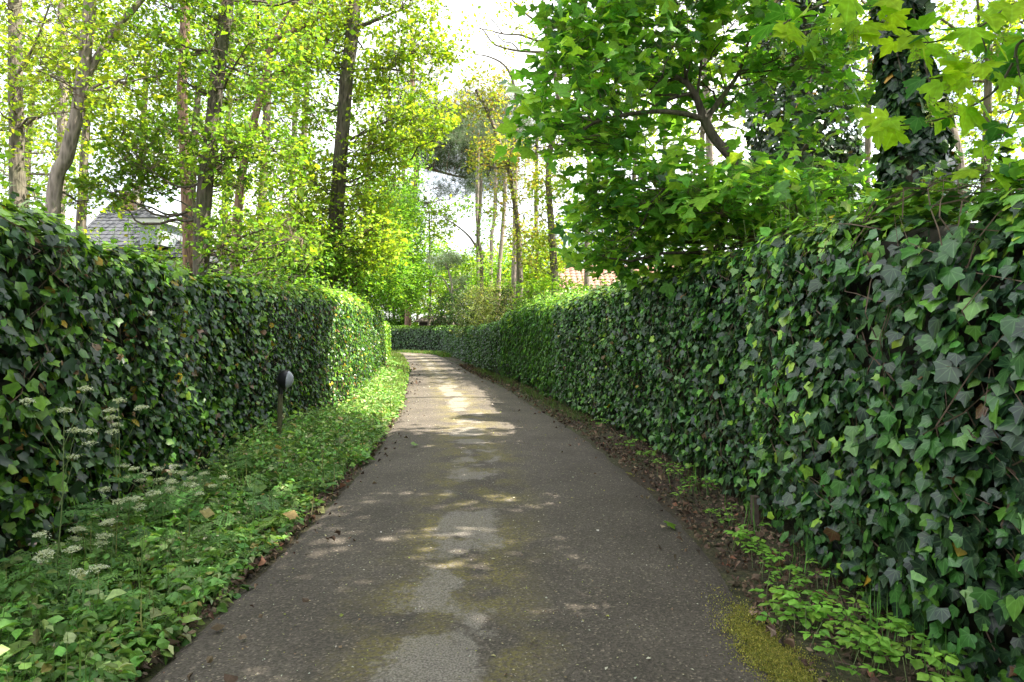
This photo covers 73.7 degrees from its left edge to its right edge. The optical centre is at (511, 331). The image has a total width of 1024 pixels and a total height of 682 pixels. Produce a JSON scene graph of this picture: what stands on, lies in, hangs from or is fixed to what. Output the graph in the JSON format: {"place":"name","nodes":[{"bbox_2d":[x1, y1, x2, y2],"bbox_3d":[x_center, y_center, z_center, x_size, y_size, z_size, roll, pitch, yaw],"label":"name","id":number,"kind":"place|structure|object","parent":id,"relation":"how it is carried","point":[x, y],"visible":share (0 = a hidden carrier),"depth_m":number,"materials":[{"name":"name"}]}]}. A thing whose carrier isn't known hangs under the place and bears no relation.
{"place":"outdoors","nodes":[
{"label":"outdoors","id":0,"kind":"place"},
{"bbox_2d":[149,352,793,681],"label":"road","id":1,"kind":"structure","parent":0,"point":[664,641],"depth_m":4.07,"materials":[{"name":"grey asphalt"}]},
{"bbox_2d":[163,385,759,681],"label":"fallen bud scales","id":2,"kind":"object","parent":1,"relation":"on","point":[341,614],"visible":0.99,"depth_m":4.10,"materials":[{"name":"brown plant"}]},
{"bbox_2d":[626,472,843,681],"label":"moss","id":3,"kind":"object","parent":1,"relation":"on","point":[777,656],"visible":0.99,"depth_m":3.16,"materials":[{"name":"green plant"}]},
{"bbox_2d":[6,353,989,681],"bbox_3d":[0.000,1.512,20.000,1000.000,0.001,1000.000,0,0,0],"label":"ground","id":4,"kind":"structure","parent":0,"point":[742,573],"depth_m":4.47,"materials":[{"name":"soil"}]},
{"bbox_2d":[0,0,57,102],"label":"tree","id":5,"kind":"object","parent":4,"relation":"on","point":[2,2],"visible":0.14,"depth_m":24.68,"materials":[{"name":"green plant"}]},
{"bbox_2d":[0,385,114,581],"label":"cow parsley","id":6,"kind":"object","parent":4,"relation":"on","point":[76,431],"visible":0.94,"depth_m":3.77,"materials":[{"name":"green plant"}]},
{"bbox_2d":[0,22,118,208],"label":"tree","id":7,"kind":"object","parent":4,"relation":"on","point":[4,138],"visible":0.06,"depth_m":26.95,"materials":[{"name":"green plant"}]},
{"bbox_2d":[0,0,132,210],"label":"tree","id":8,"kind":"object","parent":4,"relation":"on","point":[17,125],"visible":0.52,"depth_m":14.36,"materials":[{"name":"green plant"}]},
{"bbox_2d":[0,0,141,221],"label":"tree","id":9,"kind":"object","parent":4,"relation":"on","point":[44,166],"visible":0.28,"depth_m":19.89,"materials":[{"name":"green plant"}]},
{"bbox_2d":[32,530,116,628],"bbox_3d":[-2.239,1.265,3.416,0.529,0.504,0.417,0,0,-15],"label":"cow parsley","id":10,"kind":"object","parent":4,"relation":"on","point":[47,551],"visible":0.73,"depth_m":3.44,"materials":[{"name":"green plant"}]},
{"bbox_2d":[2,10,167,259],"bbox_3d":[-13.841,-4.558,22.126,5.137,12.236,4.763,0,0,0],"label":"tree","id":11,"kind":"object","parent":4,"relation":"on","point":[82,153],"visible":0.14,"depth_m":21.93,"materials":[{"name":"green plant"}]},
{"bbox_2d":[62,518,140,579],"bbox_3d":[-2.430,1.304,4.032,0.340,0.396,0.549,0,0,-43],"label":"cow parsley","id":12,"kind":"object","parent":4,"relation":"on","point":[77,529],"visible":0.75,"depth_m":4.01,"materials":[{"name":"green plant"}]},
{"bbox_2d":[0,0,216,223],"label":"tree","id":13,"kind":"object","parent":4,"relation":"on","point":[87,65],"visible":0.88,"depth_m":11.93,"materials":[{"name":"green plant"}]},
{"bbox_2d":[74,397,155,551],"bbox_3d":[-2.489,0.957,4.317,0.431,1.087,0.525,0,0,-41],"label":"cow parsley","id":14,"kind":"object","parent":4,"relation":"on","point":[141,407],"visible":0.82,"depth_m":4.31,"materials":[{"name":"green plant"}]},
{"bbox_2d":[98,486,160,555],"bbox_3d":[-2.480,1.251,4.314,0.513,0.542,0.428,0,0,21],"label":"cow parsley","id":15,"kind":"object","parent":4,"relation":"on","point":[131,499],"visible":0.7,"depth_m":4.28,"materials":[{"name":"green plant"}]},
{"bbox_2d":[106,463,180,530],"bbox_3d":[-2.668,1.225,4.918,0.456,0.552,0.456,0,0,37],"label":"cow parsley","id":16,"kind":"object","parent":4,"relation":"on","point":[144,472],"visible":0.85,"depth_m":4.95,"materials":[{"name":"green plant"}]},
{"bbox_2d":[110,464,179,530],"bbox_3d":[-2.740,1.250,4.997,0.527,0.504,0.472,0,0,0],"label":"cow parsley","id":17,"kind":"object","parent":4,"relation":"on","point":[172,469],"visible":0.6,"depth_m":5.05,"materials":[{"name":"green plant"}]},
{"bbox_2d":[75,0,216,222],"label":"tree","id":18,"kind":"object","parent":4,"relation":"on","point":[139,87],"visible":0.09,"depth_m":29.92,"materials":[{"name":"green plant"}]},
{"bbox_2d":[86,187,248,277],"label":"house","id":19,"kind":"structure","parent":4,"relation":"on","point":[109,220],"depth_m":27.26,"materials":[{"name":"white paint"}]},
{"bbox_2d":[150,478,216,532],"bbox_3d":[-2.514,1.302,5.068,0.487,0.400,0.471,0,0,31],"label":"cow parsley","id":20,"kind":"object","parent":4,"relation":"on","point":[170,489],"visible":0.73,"depth_m":5.13,"materials":[{"name":"green plant"}]},
{"bbox_2d":[177,2,192,273],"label":"pine tree","id":21,"kind":"object","parent":4,"relation":"on","point":[188,252],"visible":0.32,"depth_m":17.89,"materials":[{"name":"brown plant"}]},
{"bbox_2d":[0,151,386,589],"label":"ivy hedge","id":22,"kind":"object","parent":4,"relation":"on","point":[197,364],"visible":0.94,"depth_m":5.53,"materials":[{"name":"green plant"}]},
{"bbox_2d":[120,10,275,267],"bbox_3d":[-10.498,-4.676,23.304,4.970,12.459,4.418,0,0,0],"label":"tree","id":23,"kind":"object","parent":4,"relation":"on","point":[197,106],"visible":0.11,"depth_m":22.84,"materials":[{"name":"green plant"}]},
{"bbox_2d":[62,0,346,282],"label":"oak tree","id":24,"kind":"object","parent":4,"relation":"on","point":[211,159],"visible":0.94,"depth_m":12.29,"materials":[{"name":"green plant"}]},
{"bbox_2d":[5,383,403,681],"bbox_3d":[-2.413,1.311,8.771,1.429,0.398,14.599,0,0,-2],"label":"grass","id":25,"kind":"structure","parent":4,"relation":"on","point":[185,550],"depth_m":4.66,"materials":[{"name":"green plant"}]},
{"bbox_2d":[0,356,410,681],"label":"undergrowth","id":26,"kind":"object","parent":4,"relation":"on","point":[130,606],"visible":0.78,"depth_m":4.13,"materials":[{"name":"green plant"}]},
{"bbox_2d":[177,470,238,509],"bbox_3d":[-2.583,1.320,5.642,0.478,0.362,0.512,0,0,42],"label":"cow parsley","id":27,"kind":"object","parent":4,"relation":"on","point":[202,483],"visible":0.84,"depth_m":5.64,"materials":[{"name":"green plant"}]},
{"bbox_2d":[156,0,297,266],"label":"tree","id":28,"kind":"object","parent":4,"relation":"on","point":[228,112],"visible":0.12,"depth_m":29.89,"materials":[{"name":"green plant"}]},
{"bbox_2d":[190,0,337,278],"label":"tree","id":29,"kind":"object","parent":4,"relation":"on","point":[266,107],"visible":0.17,"depth_m":23.89,"materials":[{"name":"green plant"}]},
{"bbox_2d":[210,140,327,278],"bbox_3d":[-7.468,-2.190,20.940,4.347,7.481,3.398,0,0,17],"label":"hazel bush","id":30,"kind":"object","parent":4,"relation":"on","point":[259,226],"visible":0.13,"depth_m":20.55,"materials":[{"name":"green plant"}]},
{"bbox_2d":[276,370,293,437],"bbox_3d":[-2.732,1.004,8.151,0.252,1.096,0.160,0,0,0],"label":"post lamp","id":31,"kind":"object","parent":4,"relation":"on","point":[285,379],"visible":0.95,"depth_m":8.15,"materials":[{"name":"black plastic"}]},
{"bbox_2d":[247,1,344,223],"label":"tree","id":32,"kind":"object","parent":4,"relation":"on","point":[293,93],"visible":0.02,"depth_m":35.88,"materials":[{"name":"green plant"}]},
{"bbox_2d":[204,0,395,276],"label":"tree","id":33,"kind":"object","parent":4,"relation":"on","point":[255,114],"visible":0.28,"depth_m":16.99,"materials":[{"name":"green plant"}]},
{"bbox_2d":[220,223,382,298],"bbox_3d":[-5.201,-0.639,16.982,3.974,4.384,3.297,0,0,0],"label":"hazel bush","id":34,"kind":"object","parent":4,"relation":"on","point":[335,272],"visible":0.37,"depth_m":16.44,"materials":[{"name":"green plant"}]},
{"bbox_2d":[225,0,380,267],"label":"tree","id":35,"kind":"object","parent":4,"relation":"on","point":[302,126],"visible":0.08,"depth_m":27.58,"materials":[{"name":"green plant"}]},
{"bbox_2d":[251,0,479,290],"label":"oak tree","id":36,"kind":"object","parent":4,"relation":"on","point":[335,201],"visible":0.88,"depth_m":17.01,"materials":[{"name":"green plant"}]},
{"bbox_2d":[324,215,425,309],"bbox_3d":[-4.648,-1.032,20.893,3.865,5.168,3.386,0,0,0],"label":"hazel bush","id":37,"kind":"object","parent":4,"relation":"on","point":[389,285],"visible":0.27,"depth_m":20.64,"materials":[{"name":"green plant"}]},
{"bbox_2d":[323,71,438,296],"bbox_3d":[-6.719,-5.681,33.279,6.373,14.473,5.122,0,0,0],"label":"tree","id":38,"kind":"object","parent":4,"relation":"on","point":[367,148],"visible":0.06,"depth_m":32.89,"materials":[{"name":"green plant"}]},
{"bbox_2d":[377,321,391,366],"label":"clipped hedge","id":39,"kind":"object","parent":4,"relation":"on","point":[387,338],"visible":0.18,"depth_m":30.46,"materials":[{"name":"green plant"}]},
{"bbox_2d":[379,351,407,400],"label":"grass","id":40,"kind":"structure","parent":4,"relation":"on","point":[402,359],"depth_m":22.64,"materials":[{"name":"green plant"}]},
{"bbox_2d":[372,294,417,328],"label":"shrub","id":41,"kind":"object","parent":4,"relation":"on","point":[391,320],"visible":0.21,"depth_m":58.45,"materials":[{"name":"green plant"}]},
{"bbox_2d":[357,136,433,241],"bbox_3d":[-4.789,-3.406,27.823,3.328,9.921,3.489,0,0,0],"label":"hazel bush","id":42,"kind":"object","parent":4,"relation":"on","point":[420,181],"visible":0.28,"depth_m":27.75,"materials":[{"name":"green plant"}]},
{"bbox_2d":[365,182,431,315],"bbox_3d":[-4.355,-1.954,24.975,2.904,7.018,3.432,0,0,0],"label":"hazel bush","id":43,"kind":"object","parent":4,"relation":"on","point":[412,296],"visible":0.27,"depth_m":24.65,"materials":[{"name":"green plant"}]},
{"bbox_2d":[390,325,455,351],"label":"clipped hedge","id":44,"kind":"object","parent":4,"relation":"on","point":[418,337],"visible":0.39,"depth_m":51.24,"materials":[{"name":"green plant"}]},
{"bbox_2d":[391,349,454,356],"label":"grass","id":45,"kind":"structure","parent":4,"relation":"on","point":[440,353],"depth_m":46.12,"materials":[{"name":"green plant"}]},
{"bbox_2d":[398,236,455,325],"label":"tree","id":46,"kind":"object","parent":4,"relation":"on","point":[423,311],"visible":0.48,"depth_m":54.55,"materials":[{"name":"green plant"}]},
{"bbox_2d":[412,219,453,323],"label":"tree","id":47,"kind":"object","parent":4,"relation":"on","point":[452,242],"visible":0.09,"depth_m":61.87,"materials":[{"name":"green plant"}]},
{"bbox_2d":[403,193,464,297],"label":"tree","id":48,"kind":"object","parent":4,"relation":"on","point":[450,233],"visible":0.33,"depth_m":57.71,"materials":[{"name":"green plant"}]},
{"bbox_2d":[414,315,461,327],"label":"garden shed","id":49,"kind":"structure","parent":4,"relation":"on","point":[423,321],"depth_m":56.06,"materials":[{"name":"wood"}]},
{"bbox_2d":[427,293,457,330],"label":"shrub","id":50,"kind":"object","parent":4,"relation":"on","point":[437,307],"visible":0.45,"depth_m":49.74,"materials":[{"name":"green plant"}]},
{"bbox_2d":[364,29,533,327],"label":"pine tree","id":51,"kind":"object","parent":4,"relation":"on","point":[445,161],"visible":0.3,"depth_m":56.30,"materials":[{"name":"green plant"}]},
{"bbox_2d":[423,248,474,324],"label":"pine","id":52,"kind":"object","parent":4,"relation":"on","point":[452,258],"visible":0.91,"depth_m":49.78,"materials":[{"name":"green plant"}]},
{"bbox_2d":[436,286,473,334],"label":"shrub","id":53,"kind":"object","parent":4,"relation":"on","point":[449,314],"visible":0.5,"depth_m":39.76,"materials":[{"name":"green plant"}]},
{"bbox_2d":[430,249,494,325],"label":"tree","id":54,"kind":"object","parent":4,"relation":"on","point":[446,279],"visible":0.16,"depth_m":51.60,"materials":[{"name":"green plant"}]},
{"bbox_2d":[427,180,504,323],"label":"young tree","id":55,"kind":"object","parent":4,"relation":"on","point":[480,253],"visible":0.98,"depth_m":35.93,"materials":[{"name":"green plant"}]},
{"bbox_2d":[446,286,498,337],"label":"shrub","id":56,"kind":"object","parent":4,"relation":"on","point":[461,321],"visible":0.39,"depth_m":32.76,"materials":[{"name":"green plant"}]},
{"bbox_2d":[443,317,509,376],"bbox_3d":[-1.756,0.514,33.719,1.730,2.004,22.306,0,0,-10],"label":"clipped hedge","id":57,"kind":"object","parent":4,"relation":"on","point":[482,350],"visible":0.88,"depth_m":27.43,"materials":[{"name":"green plant"}]},
{"bbox_2d":[444,97,511,323],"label":"pine tree","id":58,"kind":"object","parent":4,"relation":"on","point":[477,185],"visible":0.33,"depth_m":41.90,"materials":[{"name":"green plant"}]},
{"bbox_2d":[465,270,494,323],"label":"shrub","id":59,"kind":"object","parent":4,"relation":"on","point":[478,285],"visible":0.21,"depth_m":36.81,"materials":[{"name":"green plant"}]},
{"bbox_2d":[462,276,514,337],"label":"shrub","id":60,"kind":"object","parent":4,"relation":"on","point":[484,310],"visible":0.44,"depth_m":28.71,"materials":[{"name":"green plant"}]},
{"bbox_2d":[457,105,531,302],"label":"pine tree","id":61,"kind":"object","parent":4,"relation":"on","point":[493,218],"visible":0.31,"depth_m":39.92,"materials":[{"name":"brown plant"}]},
{"bbox_2d":[466,239,529,282],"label":"tree","id":62,"kind":"object","parent":4,"relation":"on","point":[485,258],"visible":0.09,"depth_m":59.83,"materials":[{"name":"green plant"}]},
{"bbox_2d":[465,252,534,314],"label":"tree","id":63,"kind":"object","parent":4,"relation":"on","point":[503,268],"visible":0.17,"depth_m":44.50,"materials":[{"name":"green plant"}]},
{"bbox_2d":[445,55,555,304],"bbox_3d":[-0.459,-4.222,25.006,4.119,11.550,2.753,0,0,0],"label":"oak tree","id":64,"kind":"object","parent":4,"relation":"on","point":[506,165],"visible":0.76,"depth_m":24.87,"materials":[{"name":"green plant"}]},
{"bbox_2d":[466,78,534,304],"bbox_3d":[-0.487,-5.694,35.897,4.967,14.505,4.226,0,0,0],"label":"pine tree","id":65,"kind":"object","parent":4,"relation":"on","point":[501,244],"visible":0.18,"depth_m":35.92,"materials":[{"name":"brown plant"}]},
{"bbox_2d":[488,280,541,335],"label":"shrub","id":66,"kind":"object","parent":4,"relation":"on","point":[507,295],"visible":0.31,"depth_m":25.80,"materials":[{"name":"green plant"}]},
{"bbox_2d":[470,78,561,305],"bbox_3d":[0.487,-5.444,32.843,5.886,13.992,4.360,0,0,-27],"label":"pine tree","id":67,"kind":"object","parent":4,"relation":"on","point":[513,274],"visible":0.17,"depth_m":32.88,"materials":[{"name":"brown plant"}]},
{"bbox_2d":[489,219,547,286],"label":"tree","id":68,"kind":"object","parent":4,"relation":"on","point":[511,240],"visible":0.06,"depth_m":74.59,"materials":[{"name":"green plant"}]},
{"bbox_2d":[461,0,585,294],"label":"oak tree","id":69,"kind":"object","parent":4,"relation":"on","point":[551,239],"visible":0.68,"depth_m":22.90,"materials":[{"name":"green plant"}]},
{"bbox_2d":[501,232,567,305],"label":"tree","id":70,"kind":"object","parent":4,"relation":"on","point":[528,275],"visible":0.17,"depth_m":39.61,"materials":[{"name":"green plant"}]},
{"bbox_2d":[507,111,564,285],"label":"pine tree","id":71,"kind":"object","parent":4,"relation":"on","point":[537,149],"visible":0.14,"depth_m":39.92,"materials":[{"name":"brown plant"}]},
{"bbox_2d":[498,283,593,401],"bbox_3d":[0.818,0.222,18.382,1.850,2.676,8.773,0,0,-6],"label":"laurel hedge","id":72,"kind":"object","parent":4,"relation":"on","point":[530,347],"visible":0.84,"depth_m":17.62,"materials":[{"name":"green plant"}]},
{"bbox_2d":[506,269,590,334],"bbox_3d":[1.202,-0.202,21.021,2.772,3.505,2.103,0,0,0],"label":"shrub","id":73,"kind":"object","parent":4,"relation":"on","point":[543,284],"visible":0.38,"depth_m":20.79,"materials":[{"name":"green plant"}]},
{"bbox_2d":[584,148,591,289],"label":"pine tree","id":74,"kind":"object","parent":4,"relation":"on","point":[586,279],"visible":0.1,"depth_m":23.91,"materials":[{"name":"brown plant"}]},
{"bbox_2d":[559,265,673,294],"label":"house","id":75,"kind":"structure","parent":4,"relation":"on","point":[572,273],"depth_m":29.01,"materials":[{"name":"ceramic"}]},
{"bbox_2d":[563,14,699,271],"bbox_3d":[3.845,-4.298,22.165,4.594,11.704,4.671,0,0,0],"label":"tree","id":76,"kind":"object","parent":4,"relation":"on","point":[633,164],"visible":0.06,"depth_m":21.93,"materials":[{"name":"green plant"}]},
{"bbox_2d":[634,446,666,462],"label":"ground elder","id":77,"kind":"object","parent":4,"relation":"on","point":[652,453],"visible":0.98,"depth_m":7.84,"materials":[{"name":"green plant"}]},
{"bbox_2d":[651,460,692,478],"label":"ground elder","id":78,"kind":"object","parent":4,"relation":"on","point":[682,470],"visible":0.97,"depth_m":7.00,"materials":[{"name":"green plant"}]},
{"bbox_2d":[492,0,895,301],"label":"sycamore tree","id":79,"kind":"object","parent":4,"relation":"on","point":[689,212],"visible":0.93,"depth_m":6.92,"materials":[{"name":"green plant"}]},
{"bbox_2d":[622,0,773,240],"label":"tree","id":80,"kind":"object","parent":4,"relation":"on","point":[701,132],"visible":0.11,"depth_m":19.91,"materials":[{"name":"green plant"}]},
{"bbox_2d":[681,476,720,495],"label":"ground elder","id":81,"kind":"object","parent":4,"relation":"on","point":[706,481],"visible":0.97,"depth_m":6.28,"materials":[{"name":"green plant"}]},
{"bbox_2d":[702,58,714,248],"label":"pine tree","id":82,"kind":"object","parent":4,"relation":"on","point":[710,152],"visible":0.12,"depth_m":14.93,"materials":[{"name":"brown plant"}]},
{"bbox_2d":[704,502,737,527],"bbox_3d":[1.630,1.413,5.295,0.254,0.176,0.343,0,0,30],"label":"ground elder","id":83,"kind":"object","parent":4,"relation":"on","point":[723,521],"visible":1,"depth_m":5.27,"materials":[{"name":"green plant"}]},
{"bbox_2d":[723,522,771,551],"bbox_3d":[1.601,1.414,4.678,0.305,0.173,0.362,0,0,30],"label":"ground elder","id":84,"kind":"object","parent":4,"relation":"on","point":[740,535],"visible":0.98,"depth_m":4.63,"materials":[{"name":"green plant"}]},
{"bbox_2d":[750,495,759,524],"bbox_3d":[1.902,1.404,5.350,0.058,0.232,0.058,0,0,0],"label":"fence post","id":85,"kind":"object","parent":4,"relation":"on","point":[756,512],"visible":0.71,"depth_m":5.33,"materials":[{"name":"wood"}]},
{"bbox_2d":[743,545,791,585],"bbox_3d":[1.586,1.413,4.234,0.273,0.175,0.393,0,0,-29],"label":"ground elder","id":86,"kind":"object","parent":4,"relation":"on","point":[769,551],"visible":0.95,"depth_m":4.18,"materials":[{"name":"green plant"}]},
{"bbox_2d":[764,566,805,609],"bbox_3d":[1.503,1.413,3.738,0.228,0.176,0.380,0,0,13],"label":"ground elder","id":87,"kind":"object","parent":4,"relation":"on","point":[768,582],"visible":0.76,"depth_m":3.77,"materials":[{"name":"green plant"}]},
{"bbox_2d":[551,119,1023,681],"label":"ivy hedge","id":88,"kind":"object","parent":4,"relation":"on","point":[843,393],"visible":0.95,"depth_m":3.55,"materials":[{"name":"green plant"}]},
{"bbox_2d":[749,585,852,637],"bbox_3d":[1.427,1.414,3.470,0.477,0.173,0.401,0,0,0],"label":"ground elder","id":89,"kind":"object","parent":4,"relation":"on","point":[825,609],"visible":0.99,"depth_m":3.41,"materials":[{"name":"green plant"}]},
{"bbox_2d":[743,0,866,218],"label":"ivy clad tree","id":90,"kind":"object","parent":4,"relation":"on","point":[849,142],"visible":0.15,"depth_m":10.90,"materials":[{"name":"green plant"}]},
{"bbox_2d":[668,462,976,681],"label":"grass","id":91,"kind":"structure","parent":4,"relation":"on","point":[878,614],"depth_m":3.45,"materials":[{"name":"green plant"}]},
{"bbox_2d":[783,558,865,599],"bbox_3d":[1.817,1.418,3.855,0.400,0.165,0.447,0,0,-44],"label":"ground elder","id":92,"kind":"object","parent":4,"relation":"on","point":[823,574],"visible":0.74,"depth_m":3.86,"materials":[{"name":"green plant"}]},
{"bbox_2d":[798,617,894,681],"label":"ground elder","id":93,"kind":"object","parent":4,"relation":"on","point":[846,642],"visible":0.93,"depth_m":3.07,"materials":[{"name":"green plant"}]},
{"bbox_2d":[802,575,914,648],"bbox_3d":[1.729,1.408,3.464,0.489,0.186,0.590,0,0,0],"label":"ground elder","id":94,"kind":"object","parent":4,"relation":"on","point":[861,602],"visible":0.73,"depth_m":3.43,"materials":[{"name":"green plant"}]},
{"bbox_2d":[820,0,944,183],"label":"tree","id":95,"kind":"object","parent":4,"relation":"on","point":[868,141],"visible":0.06,"depth_m":19.93,"materials":[{"name":"green plant"}]},
{"bbox_2d":[851,615,938,672],"bbox_3d":[1.750,1.414,3.082,0.408,0.174,0.386,0,0,0],"label":"ground elder","id":96,"kind":"object","parent":4,"relation":"on","point":[903,628],"visible":0.87,"depth_m":3.11,"materials":[{"name":"green plant"}]},
{"bbox_2d":[868,0,958,238],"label":"ivy clad tree","id":97,"kind":"object","parent":4,"relation":"on","point":[891,73],"visible":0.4,"depth_m":5.06,"materials":[{"name":"green plant"}]},
{"bbox_2d":[884,640,969,681],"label":"ground elder","id":98,"kind":"object","parent":4,"relation":"on","point":[953,659],"visible":0.94,"depth_m":2.87,"materials":[{"name":"green plant"}]},
{"bbox_2d":[871,25,1021,194],"bbox_3d":[14.897,-4.662,23.837,4.999,12.432,5.043,0,0,0],"label":"tree","id":99,"kind":"object","parent":4,"relation":"on","point":[972,160],"visible":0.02,"depth_m":23.62,"materials":[{"name":"green plant"}]},
{"bbox_2d":[948,100,970,222],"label":"sycamore tree","id":100,"kind":"object","parent":4,"relation":"on","point":[958,145],"visible":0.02,"depth_m":9.44,"materials":[{"name":"grey plant"}]},
{"bbox_2d":[929,0,1023,222],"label":"tree","id":101,"kind":"object","parent":4,"relation":"on","point":[987,103],"visible":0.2,"depth_m":12.98,"materials":[{"name":"green plant"}]},
{"bbox_2d":[934,0,1023,140],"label":"tree","id":102,"kind":"object","parent":4,"relation":"on","point":[953,3],"visible":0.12,"depth_m":16.84,"materials":[{"name":"green plant"}]},
{"bbox_2d":[0,0,1023,324],"label":"sky","id":103,"kind":"structure","parent":0,"point":[454,6],"materials":[{"name":"white"}]},
{"bbox_2d":[473,367,596,427],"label":"grass","id":104,"kind":"structure","parent":0,"point":[508,379],"depth_m":15.29,"materials":[{"name":"green plant"}]},
{"bbox_2d":[748,0,1023,191],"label":"sycamore bough","id":105,"kind":"object","parent":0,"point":[958,74],"visible":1,"depth_m":2.89,"materials":[{"name":"green plant"}]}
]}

